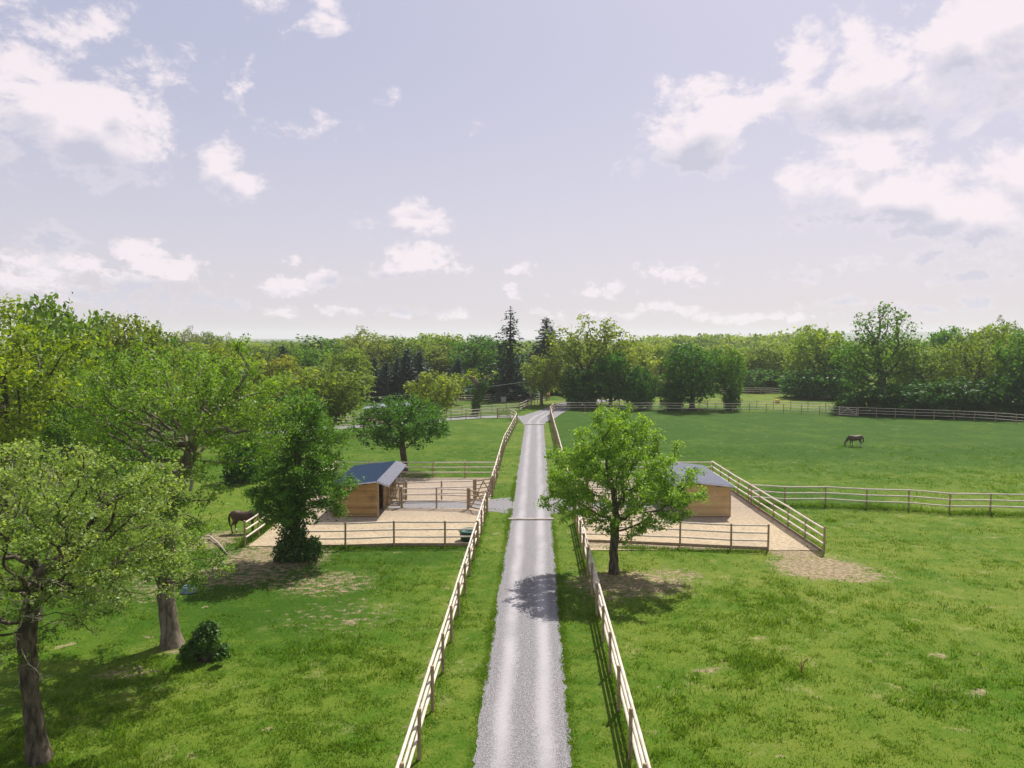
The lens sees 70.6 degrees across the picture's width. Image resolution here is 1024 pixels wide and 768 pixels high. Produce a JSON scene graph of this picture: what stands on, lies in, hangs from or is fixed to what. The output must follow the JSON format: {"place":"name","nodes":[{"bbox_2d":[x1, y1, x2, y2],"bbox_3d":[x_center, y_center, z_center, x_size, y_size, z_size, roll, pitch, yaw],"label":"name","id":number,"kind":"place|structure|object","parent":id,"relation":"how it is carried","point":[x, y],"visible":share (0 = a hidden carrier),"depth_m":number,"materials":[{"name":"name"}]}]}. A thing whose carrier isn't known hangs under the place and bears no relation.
{"place":"outdoors","nodes":[
{"label":"outdoors","id":0,"kind":"place"},
{"bbox_2d":[92,415,521,453],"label":"gravel path","id":1,"kind":"structure","parent":0,"point":[345,427],"depth_m":105.65,"materials":[{"name":"grey gravel"}]},
{"bbox_2d":[249,508,485,545],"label":"sand floor","id":2,"kind":"structure","parent":0,"point":[268,537],"depth_m":44.07,"materials":[{"name":"beige sand"}]},
{"bbox_2d":[332,461,406,516],"bbox_3d":[-9.760,7.232,50.080,3.899,2.620,7.875,0,3,0],"label":"horse shelter","id":3,"kind":"object","parent":2,"relation":"on","point":[368,496],"visible":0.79,"depth_m":46.59,"materials":[{"name":"brown wood"}]},
{"bbox_2d":[308,478,490,500],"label":"sand floor","id":4,"kind":"structure","parent":0,"point":[433,497],"depth_m":56.01,"materials":[{"name":"beige sand"}]},
{"bbox_2d":[0,332,982,342],"bbox_3d":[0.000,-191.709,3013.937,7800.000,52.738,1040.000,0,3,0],"label":"hills","id":5,"kind":"structure","parent":0,"point":[916,336],"depth_m":2784.93,"materials":[{"name":"green plant"}]},
{"bbox_2d":[0,344,1023,767],"bbox_3d":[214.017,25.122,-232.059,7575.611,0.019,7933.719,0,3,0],"label":"ground","id":6,"kind":"structure","parent":0,"point":[774,428],"depth_m":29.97,"materials":[{"name":"green plant"}]},
{"bbox_2d":[0,293,131,518],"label":"tree","id":7,"kind":"object","parent":6,"relation":"on","point":[14,390],"visible":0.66,"depth_m":45.05,"materials":[{"name":"green plant"}]},
{"bbox_2d":[0,292,132,468],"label":"broadleaf tree","id":8,"kind":"object","parent":6,"relation":"on","point":[44,313],"visible":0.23,"depth_m":60.71,"materials":[{"name":"green plant"}]},
{"bbox_2d":[9,402,167,513],"bbox_3d":[-27.189,4.893,46.611,9.001,7.786,7.371,2,4,32],"label":"orchard tree","id":9,"kind":"object","parent":6,"relation":"on","point":[67,440],"visible":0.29,"depth_m":45.41,"materials":[{"name":"green plant"}]},
{"bbox_2d":[68,309,136,439],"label":"broadleaf tree","id":10,"kind":"object","parent":6,"relation":"on","point":[107,323],"visible":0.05,"depth_m":75.46,"materials":[{"name":"green plant"}]},
{"bbox_2d":[0,436,209,766],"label":"old tree","id":11,"kind":"object","parent":6,"relation":"on","point":[33,591],"visible":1,"depth_m":19.49,"materials":[{"name":"green plant"}]},
{"bbox_2d":[93,313,190,450],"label":"broadleaf tree","id":12,"kind":"object","parent":6,"relation":"on","point":[119,334],"visible":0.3,"depth_m":73.50,"materials":[{"name":"green plant"}]},
{"bbox_2d":[122,320,185,431],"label":"open crowned tree","id":13,"kind":"object","parent":6,"relation":"on","point":[172,341],"visible":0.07,"depth_m":90.28,"materials":[{"name":"green plant"}]},
{"bbox_2d":[37,331,314,649],"bbox_3d":[-12.476,3.934,27.322,8.836,11.850,7.914,2,4,32],"label":"old tree","id":14,"kind":"object","parent":6,"relation":"on","point":[171,637],"visible":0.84,"depth_m":26.64,"materials":[{"name":"green plant"}]},
{"bbox_2d":[170,325,203,351],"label":"open crowned tree","id":15,"kind":"object","parent":6,"relation":"on","point":[187,337],"visible":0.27,"depth_m":208.42,"materials":[{"name":"green plant"}]},
{"bbox_2d":[175,618,231,662],"bbox_3d":[-10.975,9.211,25.871,2.126,1.619,1.592,0,3,0],"label":"bush","id":16,"kind":"object","parent":6,"relation":"on","point":[202,645],"visible":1,"depth_m":25.47,"materials":[{"name":"green plant"}]},
{"bbox_2d":[196,331,222,346],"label":"broadleaf tree","id":17,"kind":"object","parent":6,"relation":"on","point":[207,336],"visible":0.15,"depth_m":229.35,"materials":[{"name":"green plant"}]},
{"bbox_2d":[171,336,278,435],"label":"broadleaf tree","id":18,"kind":"object","parent":6,"relation":"on","point":[214,349],"visible":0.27,"depth_m":85.17,"materials":[{"name":"green plant"}]},
{"bbox_2d":[216,428,267,484],"bbox_3d":[-21.578,5.873,58.317,3.923,4.430,4.672,1,4,22],"label":"bush","id":19,"kind":"object","parent":6,"relation":"on","point":[241,474],"visible":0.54,"depth_m":57.38,"materials":[{"name":"green plant"}]},
{"bbox_2d":[228,509,267,533],"bbox_3d":[-15.602,8.094,42.792,2.280,1.375,0.550,0,3,-8],"label":"horse","id":20,"kind":"object","parent":6,"relation":"on","point":[236,516],"visible":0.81,"depth_m":42.55},
{"bbox_2d":[222,343,276,365],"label":"broadleaf tree","id":21,"kind":"object","parent":6,"relation":"on","point":[254,346],"visible":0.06,"depth_m":173.24,"materials":[{"name":"green plant"}]},
{"bbox_2d":[245,354,303,400],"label":"broadleaf tree","id":22,"kind":"object","parent":6,"relation":"on","point":[288,363],"visible":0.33,"depth_m":110.55,"materials":[{"name":"green plant"}]},
{"bbox_2d":[250,340,313,372],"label":"broadleaf tree","id":23,"kind":"object","parent":6,"relation":"on","point":[290,345],"visible":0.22,"depth_m":163.03,"materials":[{"name":"green plant"}]},
{"bbox_2d":[78,408,497,456],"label":"paddock fence","id":24,"kind":"object","parent":6,"relation":"on","point":[362,420],"visible":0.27,"depth_m":95.98,"materials":[{"name":"brown wood"}]},
{"bbox_2d":[243,461,335,545],"bbox_3d":[-14.627,7.752,49.821,0.246,1.662,20.014,0,3,0],"label":"paddock fence","id":25,"kind":"object","parent":6,"relation":"on","point":[245,528],"visible":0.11,"depth_m":40.56,"materials":[{"name":"brown wood"}]},
{"bbox_2d":[240,384,364,563],"bbox_3d":[-10.862,4.774,37.280,6.428,9.527,5.630,0,3,0],"label":"ivy tree","id":26,"kind":"object","parent":6,"relation":"on","point":[289,501],"visible":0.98,"depth_m":36.75,"materials":[{"name":"green plant"}]},
{"bbox_2d":[264,367,342,437],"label":"tree","id":27,"kind":"object","parent":6,"relation":"on","point":[309,377],"visible":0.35,"depth_m":81.41,"materials":[{"name":"green plant"}]},
{"bbox_2d":[292,345,345,383],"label":"broadleaf tree","id":28,"kind":"object","parent":6,"relation":"on","point":[310,358],"visible":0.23,"depth_m":137.21,"materials":[{"name":"green plant"}]},
{"bbox_2d":[293,334,354,369],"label":"broadleaf tree","id":29,"kind":"object","parent":6,"relation":"on","point":[326,343],"visible":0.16,"depth_m":159.02,"materials":[{"name":"green plant"}]},
{"bbox_2d":[286,363,381,435],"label":"tree","id":30,"kind":"object","parent":6,"relation":"on","point":[342,407],"visible":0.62,"depth_m":85.05,"materials":[{"name":"green plant"}]},
{"bbox_2d":[305,347,377,399],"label":"broadleaf tree","id":31,"kind":"object","parent":6,"relation":"on","point":[343,358],"visible":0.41,"depth_m":126.80,"materials":[{"name":"green plant"}]},
{"bbox_2d":[333,326,401,372],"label":"open crowned tree","id":32,"kind":"object","parent":6,"relation":"on","point":[363,341],"visible":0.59,"depth_m":162.06,"materials":[{"name":"green plant"}]},
{"bbox_2d":[370,360,397,401],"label":"young spruce","id":33,"kind":"object","parent":6,"relation":"on","point":[385,380],"visible":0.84,"depth_m":135.57,"materials":[{"name":"green plant"}]},
{"bbox_2d":[302,520,477,547],"bbox_3d":[-6.877,8.332,39.748,10.019,1.637,0.359,0,3,-3],"label":"paddock fence","id":34,"kind":"object","parent":6,"relation":"on","point":[394,544],"visible":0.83,"depth_m":39.81,"materials":[{"name":"brown wood"}]},
{"bbox_2d":[366,334,427,374],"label":"broadleaf tree","id":35,"kind":"object","parent":6,"relation":"on","point":[393,340],"visible":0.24,"depth_m":166.70,"materials":[{"name":"green plant"}]},
{"bbox_2d":[347,392,455,471],"bbox_3d":[-9.699,4.193,62.109,9.752,7.141,8.005,0,3,0],"label":"round tree","id":36,"kind":"object","parent":6,"relation":"on","point":[405,424],"visible":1,"depth_m":61.47,"materials":[{"name":"green plant"}]},
{"bbox_2d":[391,347,420,401],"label":"young spruce","id":37,"kind":"object","parent":6,"relation":"on","point":[405,374],"visible":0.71,"depth_m":135.26,"materials":[{"name":"green plant"}]},
{"bbox_2d":[336,461,497,477],"bbox_3d":[-7.850,7.166,59.724,13.461,1.650,0.203,0,3,0],"label":"paddock fence","id":38,"kind":"object","parent":6,"relation":"on","point":[433,467],"visible":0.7,"depth_m":59.61,"materials":[{"name":"brown wood"}]},
{"bbox_2d":[396,333,444,372],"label":"broadleaf tree","id":39,"kind":"object","parent":6,"relation":"on","point":[421,338],"visible":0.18,"depth_m":169.64,"materials":[{"name":"green plant"}]},
{"bbox_2d":[411,349,434,394],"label":"young spruce","id":40,"kind":"object","parent":6,"relation":"on","point":[419,365],"visible":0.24,"depth_m":138.55,"materials":[{"name":"green plant"}]},
{"bbox_2d":[403,369,465,423],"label":"tree","id":41,"kind":"object","parent":6,"relation":"on","point":[442,400],"visible":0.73,"depth_m":91.17,"materials":[{"name":"green plant"}]},
{"bbox_2d":[400,486,468,508],"bbox_3d":[-5.212,7.792,48.855,4.709,1.687,0.307,0,3,6],"label":"paddock fence","id":42,"kind":"object","parent":6,"relation":"on","point":[402,494],"visible":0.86,"depth_m":48.84,"materials":[{"name":"brown wood"}]},
{"bbox_2d":[415,341,462,381],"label":"broadleaf tree","id":43,"kind":"object","parent":6,"relation":"on","point":[439,362],"visible":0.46,"depth_m":158.74,"materials":[{"name":"green plant"}]},
{"bbox_2d":[405,479,474,499],"bbox_3d":[-5.095,7.637,51.349,4.996,1.698,0.230,0,3,-8],"label":"paddock fence","id":44,"kind":"object","parent":6,"relation":"on","point":[441,492],"visible":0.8,"depth_m":51.38,"materials":[{"name":"brown wood"}]},
{"bbox_2d":[395,491,487,767],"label":"paddock fence","id":45,"kind":"object","parent":6,"relation":"on","point":[417,709],"visible":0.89,"depth_m":23.91,"materials":[{"name":"brown wood"}]},
{"bbox_2d":[388,497,511,513],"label":"gravel lane","id":46,"kind":"structure","parent":6,"relation":"on","point":[498,505],"depth_m":50.08,"materials":[{"name":"grey gravel"}]},
{"bbox_2d":[426,331,474,378],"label":"broadleaf tree","id":47,"kind":"object","parent":6,"relation":"on","point":[457,337],"visible":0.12,"depth_m":167.68,"materials":[{"name":"green plant"}]},
{"bbox_2d":[450,358,472,399],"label":"young spruce","id":48,"kind":"object","parent":6,"relation":"on","point":[457,369],"visible":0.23,"depth_m":139.60,"materials":[{"name":"green plant"}]},
{"bbox_2d":[442,333,508,383],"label":"broadleaf tree","id":49,"kind":"object","parent":6,"relation":"on","point":[470,354],"visible":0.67,"depth_m":152.24,"materials":[{"name":"green plant"}]},
{"bbox_2d":[458,368,498,414],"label":"pollard tree","id":50,"kind":"object","parent":6,"relation":"on","point":[479,391],"visible":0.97,"depth_m":110.90,"materials":[{"name":"green plant"}]},
{"bbox_2d":[484,374,519,399],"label":"tree","id":51,"kind":"object","parent":6,"relation":"on","point":[492,382],"visible":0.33,"depth_m":139.34,"materials":[{"name":"green plant"}]},
{"bbox_2d":[491,408,517,495],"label":"paddock fence","id":52,"kind":"object","parent":6,"relation":"on","point":[499,460],"visible":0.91,"depth_m":70.74,"materials":[{"name":"brown wood"}]},
{"bbox_2d":[0,328,1010,369],"bbox_3d":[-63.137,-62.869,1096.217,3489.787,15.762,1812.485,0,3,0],"label":"woods","id":53,"kind":"object","parent":6,"relation":"on","point":[738,341],"visible":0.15,"depth_m":306.85,"materials":[{"name":"green plant"}]},
{"bbox_2d":[479,306,544,402],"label":"spruce tree","id":54,"kind":"object","parent":6,"relation":"on","point":[510,355],"visible":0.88,"depth_m":137.19,"materials":[{"name":"green plant"}]},
{"bbox_2d":[518,353,561,404],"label":"tree","id":55,"kind":"object","parent":6,"relation":"on","point":[535,370],"visible":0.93,"depth_m":126.64,"materials":[{"name":"green plant"}]},
{"bbox_2d":[514,316,573,395],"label":"fir tree","id":56,"kind":"object","parent":6,"relation":"on","point":[540,347],"visible":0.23,"depth_m":154.82,"materials":[{"name":"green plant"}]},
{"bbox_2d":[472,399,621,767],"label":"drive","id":57,"kind":"structure","parent":6,"relation":"on","point":[523,721],"depth_m":26.71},
{"bbox_2d":[557,365,600,409],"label":"bush","id":58,"kind":"object","parent":6,"relation":"on","point":[578,393],"visible":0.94,"depth_m":120.63,"materials":[{"name":"green plant"}]},
{"bbox_2d":[538,312,644,406],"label":"broadleaf tree","id":59,"kind":"object","parent":6,"relation":"on","point":[571,354],"visible":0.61,"depth_m":125.45,"materials":[{"name":"green plant"}]},
{"bbox_2d":[580,350,631,407],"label":"broadleaf tree","id":60,"kind":"object","parent":6,"relation":"on","point":[612,370],"visible":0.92,"depth_m":121.76,"materials":[{"name":"green plant"}]},
{"bbox_2d":[574,506,650,767],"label":"paddock fence","id":61,"kind":"object","parent":6,"relation":"on","point":[619,670],"visible":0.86,"depth_m":23.45,"materials":[{"name":"brown wood"}]},
{"bbox_2d":[533,401,715,574],"bbox_3d":[5.353,5.120,35.177,8.605,8.483,7.514,0,3,0],"label":"fruit tree","id":62,"kind":"object","parent":6,"relation":"on","point":[649,485],"visible":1,"depth_m":34.20,"materials":[{"name":"green plant"}]},
{"bbox_2d":[620,364,661,408],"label":"bush","id":63,"kind":"object","parent":6,"relation":"on","point":[638,392],"visible":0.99,"depth_m":119.22,"materials":[{"name":"green plant"}]},
{"bbox_2d":[619,342,662,385],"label":"broadleaf tree","id":64,"kind":"object","parent":6,"relation":"on","point":[647,356],"visible":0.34,"depth_m":148.28,"materials":[{"name":"green plant"}]},
{"bbox_2d":[641,342,683,381],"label":"broadleaf tree","id":65,"kind":"object","parent":6,"relation":"on","point":[658,349],"visible":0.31,"depth_m":155.96,"materials":[{"name":"green plant"}]},
{"bbox_2d":[659,382,685,409],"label":"bush","id":66,"kind":"object","parent":6,"relation":"on","point":[667,398],"visible":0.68,"depth_m":118.17,"materials":[{"name":"green plant"}]},
{"bbox_2d":[582,518,769,550],"bbox_3d":[8.924,8.338,39.883,10.110,1.651,0.274,1,3,9],"label":"paddock fence","id":67,"kind":"object","parent":6,"relation":"on","point":[730,546],"visible":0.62,"depth_m":39.70,"materials":[{"name":"brown wood"}]},
{"bbox_2d":[549,402,838,414],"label":"paddock fence","id":68,"kind":"object","parent":6,"relation":"on","point":[682,408],"visible":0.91,"depth_m":115.81,"materials":[{"name":"brown wood"}]},
{"bbox_2d":[657,341,733,409],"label":"broadleaf tree","id":69,"kind":"object","parent":6,"relation":"on","point":[694,382],"visible":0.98,"depth_m":117.39,"materials":[{"name":"green plant"}]},
{"bbox_2d":[658,462,734,515],"bbox_3d":[12.260,7.230,50.105,3.899,2.620,7.825,0,3,0],"label":"horse shelter","id":70,"kind":"object","parent":6,"relation":"on","point":[719,488],"visible":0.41,"depth_m":46.53,"materials":[{"name":"brown wood"}]},
{"bbox_2d":[703,343,749,389],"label":"broadleaf tree","id":71,"kind":"object","parent":6,"relation":"on","point":[717,347],"visible":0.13,"depth_m":163.39,"materials":[{"name":"green plant"}]},
{"bbox_2d":[720,386,742,409],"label":"bush","id":72,"kind":"object","parent":6,"relation":"on","point":[729,399],"visible":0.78,"depth_m":118.25,"materials":[{"name":"green plant"}]},
{"bbox_2d":[714,347,750,409],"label":"tree","id":73,"kind":"object","parent":6,"relation":"on","point":[730,377],"visible":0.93,"depth_m":118.18,"materials":[{"name":"green plant"}]},
{"bbox_2d":[735,368,776,392],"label":"bush","id":74,"kind":"object","parent":6,"relation":"on","point":[754,385],"visible":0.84,"depth_m":158.02,"materials":[{"name":"green plant"}]},
{"bbox_2d":[737,345,781,383],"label":"broadleaf tree","id":75,"kind":"object","parent":6,"relation":"on","point":[748,354],"visible":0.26,"depth_m":168.51,"materials":[{"name":"green plant"}]},
{"bbox_2d":[711,460,825,552],"bbox_3d":[16.628,7.776,49.309,0.237,1.658,21.442,0,3,0],"label":"paddock fence","id":76,"kind":"object","parent":6,"relation":"on","point":[787,519],"visible":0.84,"depth_m":45.08,"materials":[{"name":"brown wood"}]},
{"bbox_2d":[750,341,804,383],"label":"broadleaf tree","id":77,"kind":"object","parent":6,"relation":"on","point":[767,350],"visible":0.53,"depth_m":165.84,"materials":[{"name":"green plant"}]},
{"bbox_2d":[756,369,799,391],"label":"bush","id":78,"kind":"object","parent":6,"relation":"on","point":[774,375],"visible":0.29,"depth_m":159.19,"materials":[{"name":"green plant"}]},
{"bbox_2d":[774,369,829,398],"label":"bush","id":79,"kind":"object","parent":6,"relation":"on","point":[803,390],"visible":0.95,"depth_m":140.40,"materials":[{"name":"green plant"}]},
{"bbox_2d":[780,324,868,383],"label":"broadleaf tree","id":80,"kind":"object","parent":6,"relation":"on","point":[808,338],"visible":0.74,"depth_m":146.05,"materials":[{"name":"green plant"}]},
{"bbox_2d":[806,369,856,399],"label":"bush","id":81,"kind":"object","parent":6,"relation":"on","point":[832,390],"visible":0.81,"depth_m":138.23,"materials":[{"name":"green plant"}]},
{"bbox_2d":[814,342,872,391],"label":"broadleaf tree","id":82,"kind":"object","parent":6,"relation":"on","point":[840,367],"visible":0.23,"depth_m":142.11,"materials":[{"name":"green plant"}]},
{"bbox_2d":[829,391,866,415],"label":"bush","id":83,"kind":"object","parent":6,"relation":"on","point":[843,402],"visible":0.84,"depth_m":110.50,"materials":[{"name":"green plant"}]},
{"bbox_2d":[843,385,901,415],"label":"bush","id":84,"kind":"object","parent":6,"relation":"on","point":[866,393],"visible":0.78,"depth_m":109.55,"materials":[{"name":"green plant"}]},
{"bbox_2d":[826,301,938,394],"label":"oak tree","id":85,"kind":"object","parent":6,"relation":"on","point":[877,353],"visible":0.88,"depth_m":115.94,"materials":[{"name":"green plant"}]},
{"bbox_2d":[751,483,1023,512],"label":"paddock fence","id":86,"kind":"object","parent":6,"relation":"on","point":[867,495],"visible":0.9,"depth_m":48.57,"materials":[{"name":"brown wood"}]},
{"bbox_2d":[870,381,934,416],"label":"bush","id":87,"kind":"object","parent":6,"relation":"on","point":[896,388],"visible":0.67,"depth_m":108.60,"materials":[{"name":"green plant"}]},
{"bbox_2d":[874,347,954,389],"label":"broadleaf tree","id":88,"kind":"object","parent":6,"relation":"on","point":[892,380],"visible":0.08,"depth_m":138.88,"materials":[{"name":"green plant"}]},
{"bbox_2d":[891,339,959,387],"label":"open crowned tree","id":89,"kind":"object","parent":6,"relation":"on","point":[913,373],"visible":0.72,"depth_m":114.78,"materials":[{"name":"green plant"}]},
{"bbox_2d":[892,379,959,418],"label":"bush","id":90,"kind":"object","parent":6,"relation":"on","point":[927,394],"visible":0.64,"depth_m":106.82,"materials":[{"name":"green plant"}]},
{"bbox_2d":[857,407,1021,422],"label":"paddock fence","id":91,"kind":"object","parent":6,"relation":"on","point":[953,413],"visible":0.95,"depth_m":104.49,"materials":[{"name":"brown wood"}]},
{"bbox_2d":[917,325,967,389],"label":"broadleaf tree","id":92,"kind":"object","parent":6,"relation":"on","point":[941,337],"visible":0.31,"depth_m":153.33,"materials":[{"name":"green plant"}]},
{"bbox_2d":[918,378,982,418],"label":"bush","id":93,"kind":"object","parent":6,"relation":"on","point":[951,388],"visible":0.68,"depth_m":105.85,"materials":[{"name":"green plant"}]},
{"bbox_2d":[949,388,982,417],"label":"bush","id":94,"kind":"object","parent":6,"relation":"on","point":[962,413],"visible":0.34,"depth_m":105.77,"materials":[{"name":"green plant"}]},
{"bbox_2d":[924,327,1016,384],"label":"open crowned tree","id":95,"kind":"object","parent":6,"relation":"on","point":[968,363],"visible":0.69,"depth_m":113.30,"materials":[{"name":"green plant"}]},
{"bbox_2d":[942,376,1013,418],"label":"bush","id":96,"kind":"object","parent":6,"relation":"on","point":[987,407],"visible":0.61,"depth_m":104.78,"materials":[{"name":"green plant"}]},
{"bbox_2d":[950,323,1022,387],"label":"broadleaf tree","id":97,"kind":"object","parent":6,"relation":"on","point":[990,331],"visible":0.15,"depth_m":124.46,"materials":[{"name":"green plant"}]},
{"bbox_2d":[968,374,1023,417],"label":"bush","id":98,"kind":"object","parent":6,"relation":"on","point":[996,392],"visible":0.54,"depth_m":104.64,"materials":[{"name":"green plant"}]},
{"bbox_2d":[978,315,1023,365],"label":"open crowned tree","id":99,"kind":"object","parent":6,"relation":"on","point":[1013,324],"visible":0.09,"depth_m":139.10,"materials":[{"name":"green plant"}]},
{"bbox_2d":[984,330,1023,393],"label":"broadleaf tree","id":100,"kind":"object","parent":6,"relation":"on","point":[1011,369],"visible":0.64,"depth_m":108.79,"materials":[{"name":"green plant"}]},
{"bbox_2d":[992,373,1023,419],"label":"bush","id":101,"kind":"object","parent":6,"relation":"on","point":[1019,402],"visible":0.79,"depth_m":103.83,"materials":[{"name":"green plant"}]},
{"bbox_2d":[0,0,1023,339],"label":"sky","id":102,"kind":"structure","parent":0,"point":[262,169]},
{"bbox_2d":[579,478,744,500],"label":"sand floor","id":103,"kind":"structure","parent":0,"point":[734,497],"depth_m":53.27,"materials":[{"name":"beige sand"}]},
{"bbox_2d":[576,508,817,549],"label":"sand floor","id":104,"kind":"structure","parent":0,"point":[781,537],"depth_m":42.48,"materials":[{"name":"beige sand"}]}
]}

